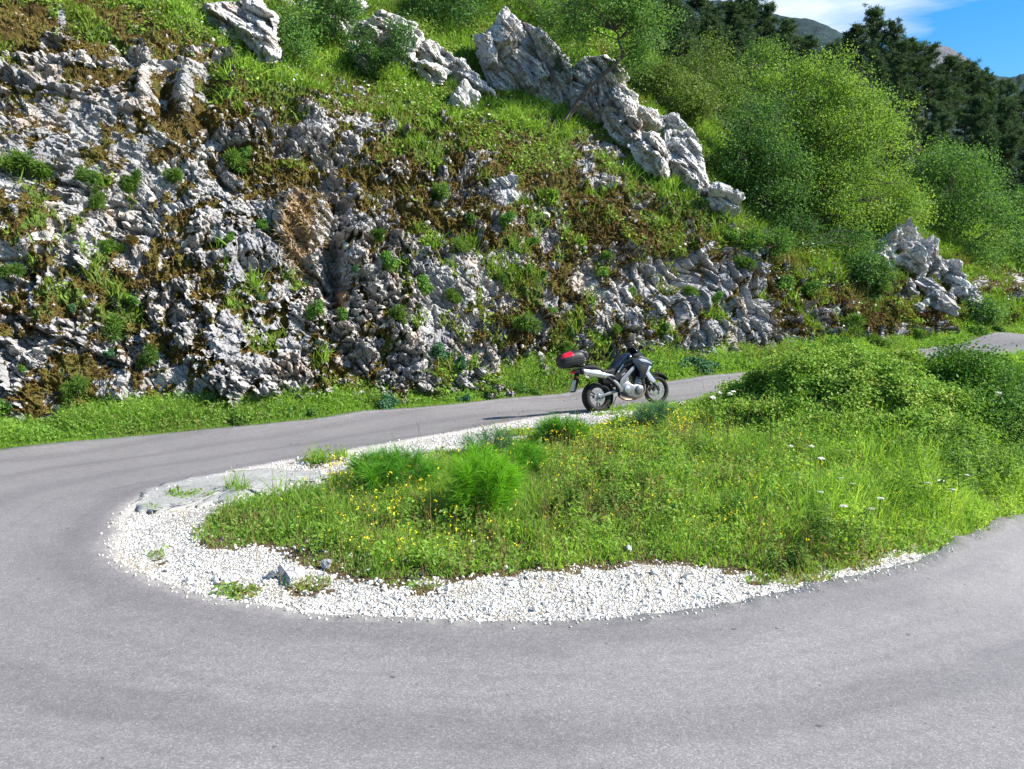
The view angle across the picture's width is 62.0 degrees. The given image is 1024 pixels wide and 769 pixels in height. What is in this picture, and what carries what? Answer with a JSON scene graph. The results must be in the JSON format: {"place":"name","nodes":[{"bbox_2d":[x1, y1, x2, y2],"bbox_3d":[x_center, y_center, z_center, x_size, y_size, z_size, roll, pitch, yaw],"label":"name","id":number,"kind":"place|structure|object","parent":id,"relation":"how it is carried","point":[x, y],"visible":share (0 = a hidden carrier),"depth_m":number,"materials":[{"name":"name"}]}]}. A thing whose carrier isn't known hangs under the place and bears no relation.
{"place":"outdoors","nodes":[
{"label":"outdoors","id":0,"kind":"place"},
{"bbox_2d":[131,468,337,513],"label":"pavement","id":1,"kind":"structure","parent":0,"point":[159,497],"depth_m":12.07,"materials":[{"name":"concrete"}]},
{"bbox_2d":[0,331,1022,620],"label":"ground","id":2,"kind":"structure","parent":0,"point":[574,611],"depth_m":9.12,"materials":[{"name":"gravel"}]},
{"bbox_2d":[277,564,304,586],"bbox_3d":[-2.292,1.996,8.937,0.265,0.168,0.403,-2,5,-26],"label":"boulder","id":3,"kind":"object","parent":2,"relation":"on","point":[290,573],"visible":0.97,"depth_m":8.91,"materials":[{"name":"stone"}]},
{"bbox_2d":[335,438,446,497],"bbox_3d":[-1.653,1.155,11.848,1.675,0.938,1.673,-3,6,-32],"label":"fennel","id":4,"kind":"object","parent":2,"relation":"on","point":[392,460],"visible":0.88,"depth_m":11.64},
{"bbox_2d":[431,435,531,522],"bbox_3d":[-0.329,1.166,10.603,1.365,1.146,1.389,0,5,0],"label":"fennel","id":5,"kind":"object","parent":2,"relation":"on","point":[502,479],"visible":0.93,"depth_m":10.41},
{"bbox_2d":[452,420,519,453],"bbox_3d":[-0.416,0.959,14.124,1.361,0.765,1.338,0,5,0],"label":"fennel","id":6,"kind":"object","parent":2,"relation":"on","point":[497,435],"visible":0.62,"depth_m":14.07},
{"bbox_2d":[0,311,1023,448],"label":"verge grass","id":7,"kind":"structure","parent":2,"relation":"on","point":[152,415],"depth_m":19.75,"materials":[{"name":"plant"}]},
{"bbox_2d":[501,433,562,476],"bbox_3d":[0.201,1.070,12.591,1.102,0.824,1.154,5,7,45],"label":"fennel","id":8,"kind":"object","parent":2,"relation":"on","point":[530,452],"visible":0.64,"depth_m":12.46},
{"bbox_2d":[529,409,597,443],"bbox_3d":[0.882,0.746,14.606,1.382,0.752,1.283,0,5,0],"label":"fennel","id":9,"kind":"object","parent":2,"relation":"on","point":[557,427],"visible":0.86,"depth_m":14.48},
{"bbox_2d":[562,483,582,521],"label":"tall weed","id":10,"kind":"object","parent":2,"relation":"on","point":[570,494],"visible":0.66,"depth_m":10.62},
{"bbox_2d":[142,345,1023,600],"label":"grass","id":11,"kind":"structure","parent":2,"relation":"on","point":[863,455],"depth_m":11.08,"materials":[{"name":"plant"}]},
{"bbox_2d":[806,499,876,545],"bbox_3d":[3.810,1.611,9.971,0.699,0.549,0.662,0,5,0],"label":"tall weed","id":12,"kind":"object","parent":11,"relation":"on","point":[818,522],"visible":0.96,"depth_m":9.89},
{"bbox_2d":[198,356,998,615],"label":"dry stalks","id":13,"kind":"object","parent":2,"relation":"on","point":[619,505],"visible":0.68,"depth_m":10.23,"materials":[{"name":"green plant"}]},
{"bbox_2d":[597,481,629,514],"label":"tall weed","id":14,"kind":"object","parent":2,"relation":"on","point":[606,499],"visible":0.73,"depth_m":11.12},
{"bbox_2d":[629,396,683,426],"bbox_3d":[2.672,0.528,15.909,1.175,0.765,1.135,3,6,30],"label":"fennel","id":15,"kind":"object","parent":2,"relation":"on","point":[643,415],"visible":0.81,"depth_m":15.85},
{"bbox_2d":[298,405,1017,560],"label":"yellow wildflowers","id":16,"kind":"object","parent":2,"relation":"on","point":[548,483],"visible":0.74,"depth_m":11.39,"materials":[{"name":"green plant"}]},
{"bbox_2d":[723,488,772,522],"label":"tall weed","id":17,"kind":"object","parent":2,"relation":"on","point":[742,498],"visible":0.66,"depth_m":10.66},
{"bbox_2d":[767,541,811,573],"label":"tall weed","id":18,"kind":"object","parent":2,"relation":"on","point":[792,554],"visible":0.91,"depth_m":9.50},
{"bbox_2d":[839,312,869,338],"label":"rock shrub","id":19,"kind":"object","parent":2,"relation":"on","point":[854,321],"visible":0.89,"depth_m":28.46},
{"bbox_2d":[698,341,1023,483],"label":"bramble","id":20,"kind":"object","parent":2,"relation":"on","point":[812,375],"visible":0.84,"depth_m":15.24,"materials":[{"name":"plant"}]},
{"bbox_2d":[872,217,984,321],"bbox_3d":[15.696,-4.345,32.011,3.820,4.167,4.444,3,6,34],"label":"rock outcrop","id":21,"kind":"object","parent":2,"relation":"on","point":[918,252],"visible":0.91,"depth_m":31.89,"materials":[{"name":"stone"}]},
{"bbox_2d":[902,432,990,495],"bbox_3d":[5.988,1.094,11.524,1.537,0.883,0.733,-2,5,-24],"label":"tall weed","id":22,"kind":"object","parent":2,"relation":"on","point":[974,472],"visible":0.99,"depth_m":11.48,"materials":[{"name":"green plant"}]},
{"bbox_2d":[882,128,1023,279],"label":"roadside tree","id":23,"kind":"object","parent":2,"relation":"on","point":[951,167],"visible":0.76,"depth_m":38.77,"materials":[{"name":"green plant"}]},
{"bbox_2d":[910,326,1023,463],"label":"bush","id":24,"kind":"object","parent":2,"relation":"on","point":[969,368],"visible":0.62,"depth_m":16.15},
{"bbox_2d":[925,405,1023,490],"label":"bush","id":25,"kind":"object","parent":2,"relation":"on","point":[991,455],"visible":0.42,"depth_m":14.13,"materials":[{"name":"green plant"}]},
{"bbox_2d":[960,292,1013,325],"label":"leafy shrub","id":26,"kind":"object","parent":2,"relation":"on","point":[989,312],"visible":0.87,"depth_m":30.86,"materials":[{"name":"green plant"}]},
{"bbox_2d":[951,407,1023,476],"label":"tall weed","id":27,"kind":"object","parent":2,"relation":"on","point":[1006,450],"visible":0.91,"depth_m":13.83,"materials":[{"name":"green plant"}]},
{"bbox_2d":[991,221,1023,270],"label":"roadside tree","id":28,"kind":"object","parent":2,"relation":"on","point":[1020,246],"visible":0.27,"depth_m":41.56,"materials":[{"name":"green plant"}]},
{"bbox_2d":[0,332,1023,768],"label":"road","id":29,"kind":"structure","parent":0,"point":[104,664],"depth_m":7.00,"materials":[{"name":"asphalt"}]},
{"bbox_2d":[556,345,668,412],"bbox_3d":[2.331,-0.133,19.172,2.770,1.465,0.930,-6,0,-23],"label":"motorcycle","id":30,"kind":"object","parent":29,"relation":"on","point":[634,365],"visible":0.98,"depth_m":19.05,"materials":[{"name":"silver plastic"}]},
{"bbox_2d":[0,0,1023,423],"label":"hillside","id":31,"kind":"structure","parent":0,"point":[80,116],"depth_m":22.47,"materials":[{"name":"stone"}]},
{"bbox_2d":[0,261,28,280],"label":"rock shrub","id":32,"kind":"object","parent":31,"relation":"on","point":[19,270],"visible":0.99,"depth_m":19.02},
{"bbox_2d":[0,145,55,182],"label":"rock shrub","id":33,"kind":"object","parent":31,"relation":"on","point":[19,161],"visible":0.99,"depth_m":20.38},
{"bbox_2d":[58,374,92,405],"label":"rock shrub","id":34,"kind":"object","parent":31,"relation":"on","point":[76,386],"visible":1,"depth_m":18.29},
{"bbox_2d":[68,165,103,185],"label":"rock shrub","id":35,"kind":"object","parent":31,"relation":"on","point":[82,174],"visible":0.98,"depth_m":20.66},
{"bbox_2d":[86,186,107,210],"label":"rock shrub","id":36,"kind":"object","parent":31,"relation":"on","point":[96,201],"visible":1,"depth_m":20.68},
{"bbox_2d":[96,237,126,254],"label":"rock shrub","id":37,"kind":"object","parent":31,"relation":"on","point":[106,245],"visible":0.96,"depth_m":20.38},
{"bbox_2d":[99,312,131,343],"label":"rock shrub","id":38,"kind":"object","parent":31,"relation":"on","point":[114,327],"visible":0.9,"depth_m":19.46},
{"bbox_2d":[118,165,144,193],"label":"rock shrub","id":39,"kind":"object","parent":31,"relation":"on","point":[131,181],"visible":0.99,"depth_m":21.16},
{"bbox_2d":[135,342,159,369],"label":"rock shrub","id":40,"kind":"object","parent":31,"relation":"on","point":[150,353],"visible":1,"depth_m":19.19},
{"bbox_2d":[221,146,250,175],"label":"rock shrub","id":41,"kind":"object","parent":31,"relation":"on","point":[234,156],"visible":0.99,"depth_m":22.34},
{"bbox_2d":[232,0,329,72],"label":"leafy shrub","id":42,"kind":"object","parent":31,"relation":"on","point":[300,46],"visible":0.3,"depth_m":26.59,"materials":[{"name":"green plant"}]},
{"bbox_2d":[304,298,325,320],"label":"rock shrub","id":43,"kind":"object","parent":31,"relation":"on","point":[315,310],"visible":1,"depth_m":20.73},
{"bbox_2d":[270,0,387,47],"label":"young tree","id":44,"kind":"object","parent":31,"relation":"on","point":[348,9],"visible":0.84,"depth_m":28.60,"materials":[{"name":"green plant"}]},
{"bbox_2d":[202,0,497,97],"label":"rock outcrop","id":45,"kind":"object","parent":31,"relation":"on","point":[253,18],"visible":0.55,"depth_m":29.47,"materials":[{"name":"stone"}]},
{"bbox_2d":[339,12,422,77],"bbox_3d":[-4.406,-11.153,28.075,2.999,2.188,2.333,0,5,0],"label":"leafy shrub","id":46,"kind":"object","parent":31,"relation":"on","point":[365,47],"visible":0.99,"depth_m":27.97,"materials":[{"name":"green plant"}]},
{"bbox_2d":[380,250,398,271],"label":"rock shrub","id":47,"kind":"object","parent":31,"relation":"on","point":[389,264],"visible":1,"depth_m":22.06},
{"bbox_2d":[384,303,409,324],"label":"rock shrub","id":48,"kind":"object","parent":31,"relation":"on","point":[398,313],"visible":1,"depth_m":21.66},
{"bbox_2d":[389,0,513,32],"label":"leafy shrub","id":49,"kind":"object","parent":31,"relation":"on","point":[449,6],"visible":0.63,"depth_m":34.26,"materials":[{"name":"green plant"}]},
{"bbox_2d":[448,78,480,110],"bbox_3d":[-1.655,-9.745,29.347,1.202,1.422,1.218,0,5,0],"label":"boulder","id":50,"kind":"object","parent":31,"relation":"on","point":[463,91],"visible":0.74,"depth_m":28.90,"materials":[{"name":"stone"}]},
{"bbox_2d":[489,173,519,202],"bbox_3d":[-0.147,-5.976,26.238,0.833,1.075,0.933,4,6,41],"label":"boulder","id":51,"kind":"object","parent":31,"relation":"on","point":[508,189],"visible":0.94,"depth_m":26.12,"materials":[{"name":"stone"}]},
{"bbox_2d":[0,4,1021,399],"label":"loose stones","id":52,"kind":"object","parent":31,"relation":"on","point":[346,244],"visible":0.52,"depth_m":23.06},
{"bbox_2d":[0,0,1023,400],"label":"hillside grass","id":53,"kind":"structure","parent":31,"relation":"on","point":[398,74],"depth_m":27.91,"materials":[{"name":"plant"}]},
{"bbox_2d":[0,0,1023,417],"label":"moss","id":54,"kind":"object","parent":31,"relation":"on","point":[146,280],"visible":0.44,"depth_m":23.58,"materials":[{"name":"plant"}]},
{"bbox_2d":[0,0,1023,422],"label":"withered grass","id":55,"kind":"structure","parent":31,"relation":"on","point":[310,222],"depth_m":22.60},
{"bbox_2d":[473,6,571,107],"bbox_3d":[0.569,-12.224,32.113,4.019,4.165,2.781,-2,5,-20],"label":"rock outcrop","id":56,"kind":"object","parent":31,"relation":"on","point":[506,57],"visible":0.86,"depth_m":31.40,"materials":[{"name":"stone"}]},
{"bbox_2d":[511,308,543,333],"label":"rock shrub","id":57,"kind":"object","parent":31,"relation":"on","point":[524,324],"visible":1,"depth_m":23.40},
{"bbox_2d":[488,0,601,43],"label":"leafy shrub","id":58,"kind":"object","parent":31,"relation":"on","point":[536,4],"visible":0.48,"depth_m":36.66,"materials":[{"name":"green plant"}]},
{"bbox_2d":[539,16,593,90],"bbox_3d":[2.075,-12.126,32.159,2.634,3.640,2.332,4,6,42],"label":"young tree","id":59,"kind":"object","parent":31,"relation":"on","point":[573,59],"visible":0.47,"depth_m":31.73,"materials":[{"name":"green plant"}]},
{"bbox_2d":[526,0,695,122],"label":"leaning tree","id":60,"kind":"object","parent":31,"relation":"on","point":[637,8],"visible":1,"depth_m":29.98,"materials":[{"name":"green plant"}]},
{"bbox_2d":[566,54,710,196],"bbox_3d":[4.669,-9.338,30.921,4.959,5.932,4.456,-1,5,-13],"label":"rock outcrop","id":61,"kind":"object","parent":31,"relation":"on","point":[616,108],"visible":0.92,"depth_m":30.60,"materials":[{"name":"stone"}]},
{"bbox_2d":[624,49,691,99],"bbox_3d":[5.943,-13.302,36.598,3.549,2.458,2.830,0,5,0],"label":"leafy shrub","id":62,"kind":"object","parent":31,"relation":"on","point":[652,81],"visible":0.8,"depth_m":36.09,"materials":[{"name":"green plant"}]},
{"bbox_2d":[650,68,739,130],"bbox_3d":[7.446,-11.984,36.074,4.176,2.855,3.580,0,5,0],"label":"leafy shrub","id":63,"kind":"object","parent":31,"relation":"on","point":[678,101],"visible":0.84,"depth_m":35.74,"materials":[{"name":"green plant"}]},
{"bbox_2d":[642,22,753,129],"bbox_3d":[8.102,-13.981,39.934,7.368,6.305,6.946,0,5,0],"label":"pale bush","id":64,"kind":"object","parent":31,"relation":"on","point":[691,60],"visible":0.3,"depth_m":40.00,"materials":[{"name":"green plant"}]},
{"bbox_2d":[706,181,745,218],"bbox_3d":[7.347,-6.311,29.429,1.384,1.313,1.226,0,5,0],"label":"boulder","id":65,"kind":"object","parent":31,"relation":"on","point":[725,196],"visible":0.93,"depth_m":29.13,"materials":[{"name":"stone"}]},
{"bbox_2d":[708,158,770,192],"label":"leafy shrub","id":66,"kind":"object","parent":31,"relation":"on","point":[735,180],"visible":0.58,"depth_m":32.42,"materials":[{"name":"green plant"}]},
{"bbox_2d":[703,33,798,126],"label":"pale bush","id":67,"kind":"object","parent":31,"relation":"on","point":[754,55],"visible":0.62,"depth_m":42.46,"materials":[{"name":"green plant"}]},
{"bbox_2d":[702,89,832,229],"bbox_3d":[9.810,-8.597,32.837,5.797,5.965,4.926,0,5,0],"label":"leafy tree","id":68,"kind":"object","parent":31,"relation":"on","point":[769,160],"visible":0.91,"depth_m":32.05,"materials":[{"name":"green plant"}]},
{"bbox_2d":[737,217,799,263],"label":"leafy shrub","id":69,"kind":"object","parent":31,"relation":"on","point":[779,243],"visible":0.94,"depth_m":29.03,"materials":[{"name":"green plant"}]},
{"bbox_2d":[758,208,896,260],"bbox_3d":[11.298,-5.459,31.824,5.665,2.856,3.977,0,5,0],"label":"bush","id":70,"kind":"object","parent":31,"relation":"on","point":[820,239],"visible":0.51,"depth_m":31.41,"materials":[{"name":"green plant"}]},
{"bbox_2d":[722,36,950,249],"bbox_3d":[13.052,-9.543,34.775,8.235,9.572,7.936,4,6,42],"label":"broad tree","id":71,"kind":"object","parent":31,"relation":"on","point":[847,174],"visible":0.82,"depth_m":33.84,"materials":[{"name":"green plant"}]},
{"bbox_2d":[836,247,904,294],"bbox_3d":[12.780,-4.083,30.631,2.692,1.845,2.331,0,5,0],"label":"leafy shrub","id":72,"kind":"object","parent":31,"relation":"on","point":[880,266],"visible":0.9,"depth_m":30.21,"materials":[{"name":"green plant"}]},
{"bbox_2d":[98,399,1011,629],"bbox_3d":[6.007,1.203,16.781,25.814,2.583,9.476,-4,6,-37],"label":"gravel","id":73,"kind":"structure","parent":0,"point":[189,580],"depth_m":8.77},
{"bbox_2d":[649,0,967,139],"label":"mountain","id":74,"kind":"structure","parent":0,"point":[820,31],"depth_m":477.64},
{"bbox_2d":[622,19,1016,195],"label":"wooded slope","id":75,"kind":"structure","parent":0,"point":[919,117],"depth_m":75.30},
{"bbox_2d":[654,0,691,59],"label":"pine tree","id":76,"kind":"object","parent":75,"relation":"on","point":[678,3],"visible":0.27,"depth_m":72.84,"materials":[{"name":"green plant"}]},
{"bbox_2d":[657,14,702,87],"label":"pine tree","id":77,"kind":"object","parent":75,"relation":"on","point":[679,35],"visible":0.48,"depth_m":64.00,"materials":[{"name":"green plant"}]},
{"bbox_2d":[681,0,730,47],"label":"pine tree","id":78,"kind":"object","parent":75,"relation":"on","point":[700,7],"visible":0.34,"depth_m":91.29,"materials":[{"name":"green plant"}]},
{"bbox_2d":[695,10,728,83],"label":"pine tree","id":79,"kind":"object","parent":75,"relation":"on","point":[713,21],"visible":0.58,"depth_m":75.09,"materials":[{"name":"green plant"}]},
{"bbox_2d":[715,28,756,118],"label":"pine tree","id":80,"kind":"object","parent":75,"relation":"on","point":[740,43],"visible":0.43,"depth_m":65.56,"materials":[{"name":"green plant"}]},
{"bbox_2d":[718,0,757,62],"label":"pine tree","id":81,"kind":"object","parent":75,"relation":"on","point":[734,8],"visible":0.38,"depth_m":91.37,"materials":[{"name":"green plant"}]},
{"bbox_2d":[726,14,756,83],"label":"pine tree","id":82,"kind":"object","parent":75,"relation":"on","point":[742,25],"visible":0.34,"depth_m":75.97,"materials":[{"name":"green plant"}]},
{"bbox_2d":[725,0,777,67],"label":"pine tree","id":83,"kind":"object","parent":75,"relation":"on","point":[755,3],"visible":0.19,"depth_m":92.09,"materials":[{"name":"green plant"}]},
{"bbox_2d":[753,0,780,70],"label":"pine tree","id":84,"kind":"object","parent":75,"relation":"on","point":[768,9],"visible":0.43,"depth_m":92.63,"materials":[{"name":"green plant"}]},
{"bbox_2d":[776,34,797,94],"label":"pine tree","id":85,"kind":"object","parent":75,"relation":"on","point":[785,40],"visible":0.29,"depth_m":82.47,"materials":[{"name":"green plant"}]},
{"bbox_2d":[769,17,811,93],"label":"pine tree","id":86,"kind":"object","parent":75,"relation":"on","point":[787,27],"visible":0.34,"depth_m":92.66,"materials":[{"name":"green plant"}]},
{"bbox_2d":[834,21,883,77],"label":"pine tree","id":87,"kind":"object","parent":75,"relation":"on","point":[854,34],"visible":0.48,"depth_m":94.52,"materials":[{"name":"green plant"}]},
{"bbox_2d":[854,2,895,91],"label":"pine tree","id":88,"kind":"object","parent":75,"relation":"on","point":[876,21],"visible":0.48,"depth_m":95.10,"materials":[{"name":"green plant"}]},
{"bbox_2d":[860,48,892,99],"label":"pine tree","id":89,"kind":"object","parent":75,"relation":"on","point":[879,63],"visible":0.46,"depth_m":82.56,"materials":[{"name":"green plant"}]},
{"bbox_2d":[873,94,915,169],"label":"pine tree","id":90,"kind":"object","parent":75,"relation":"on","point":[901,120],"visible":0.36,"depth_m":61.63,"materials":[{"name":"green plant"}]},
{"bbox_2d":[877,17,915,97],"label":"pine tree","id":91,"kind":"object","parent":75,"relation":"on","point":[895,37],"visible":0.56,"depth_m":95.60,"materials":[{"name":"green plant"}]},
{"bbox_2d":[881,51,914,108],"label":"pine tree","id":92,"kind":"object","parent":75,"relation":"on","point":[899,73],"visible":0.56,"depth_m":86.50,"materials":[{"name":"green plant"}]},
{"bbox_2d":[893,36,936,112],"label":"pine tree","id":93,"kind":"object","parent":75,"relation":"on","point":[919,60],"visible":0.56,"depth_m":96.24,"materials":[{"name":"green plant"}]},
{"bbox_2d":[899,85,930,140],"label":"pine tree","id":94,"kind":"object","parent":75,"relation":"on","point":[915,93],"visible":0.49,"depth_m":77.72,"materials":[{"name":"green plant"}]},
{"bbox_2d":[913,120,945,182],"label":"pine tree","id":95,"kind":"object","parent":75,"relation":"on","point":[930,129],"visible":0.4,"depth_m":62.01,"materials":[{"name":"green plant"}]},
{"bbox_2d":[912,41,957,118],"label":"pine tree","id":96,"kind":"object","parent":75,"relation":"on","point":[939,69],"visible":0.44,"depth_m":97.56,"materials":[{"name":"green plant"}]},
{"bbox_2d":[917,97,958,152],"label":"pine tree","id":97,"kind":"object","parent":75,"relation":"on","point":[937,108],"visible":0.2,"depth_m":75.38,"materials":[{"name":"green plant"}]},
{"bbox_2d":[928,112,963,187],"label":"pine tree","id":98,"kind":"object","parent":75,"relation":"on","point":[945,122],"visible":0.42,"depth_m":68.46,"materials":[{"name":"green plant"}]},
{"bbox_2d":[931,73,962,123],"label":"pine tree","id":99,"kind":"object","parent":75,"relation":"on","point":[945,92],"visible":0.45,"depth_m":89.09,"materials":[{"name":"green plant"}]},
{"bbox_2d":[925,52,972,122],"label":"pine tree","id":100,"kind":"object","parent":75,"relation":"on","point":[955,66],"visible":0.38,"depth_m":98.80,"materials":[{"name":"green plant"}]},
{"bbox_2d":[951,57,987,141],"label":"pine tree","id":101,"kind":"object","parent":75,"relation":"on","point":[973,68],"visible":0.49,"depth_m":100.53,"materials":[{"name":"green plant"}]},
{"bbox_2d":[956,93,999,151],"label":"pine tree","id":102,"kind":"object","parent":75,"relation":"on","point":[985,122],"visible":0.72,"depth_m":84.69,"materials":[{"name":"green plant"}]},
{"bbox_2d":[966,66,1001,149],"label":"pine tree","id":103,"kind":"object","parent":75,"relation":"on","point":[990,89],"visible":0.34,"depth_m":101.08,"materials":[{"name":"green plant"}]},
{"bbox_2d":[977,130,1008,176],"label":"pine tree","id":104,"kind":"object","parent":75,"relation":"on","point":[992,136],"visible":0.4,"depth_m":80.14,"materials":[{"name":"green plant"}]},
{"bbox_2d":[963,174,1023,235],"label":"roadside tree","id":105,"kind":"object","parent":75,"relation":"on","point":[1013,193],"visible":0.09,"depth_m":48.46,"materials":[{"name":"green plant"}]},
{"bbox_2d":[989,75,1023,152],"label":"pine tree","id":106,"kind":"object","parent":75,"relation":"on","point":[1006,89],"visible":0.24,"depth_m":102.61,"materials":[{"name":"green plant"}]},
{"bbox_2d":[990,94,1023,178],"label":"pine tree","id":107,"kind":"object","parent":75,"relation":"on","point":[1005,118],"visible":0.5,"depth_m":89.01,"materials":[{"name":"green plant"}]},
{"bbox_2d":[992,129,1023,190],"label":"pine tree","id":108,"kind":"object","parent":75,"relation":"on","point":[1013,139],"visible":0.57,"depth_m":77.92,"materials":[{"name":"green plant"}]},
{"bbox_2d":[720,0,1023,76],"label":"sky","id":109,"kind":"structure","parent":0,"point":[992,31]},
{"bbox_2d":[908,44,1023,169],"bbox_3d":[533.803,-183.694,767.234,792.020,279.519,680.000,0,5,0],"label":"rocky mountain","id":110,"kind":"structure","parent":0,"point":[945,50],"depth_m":747.44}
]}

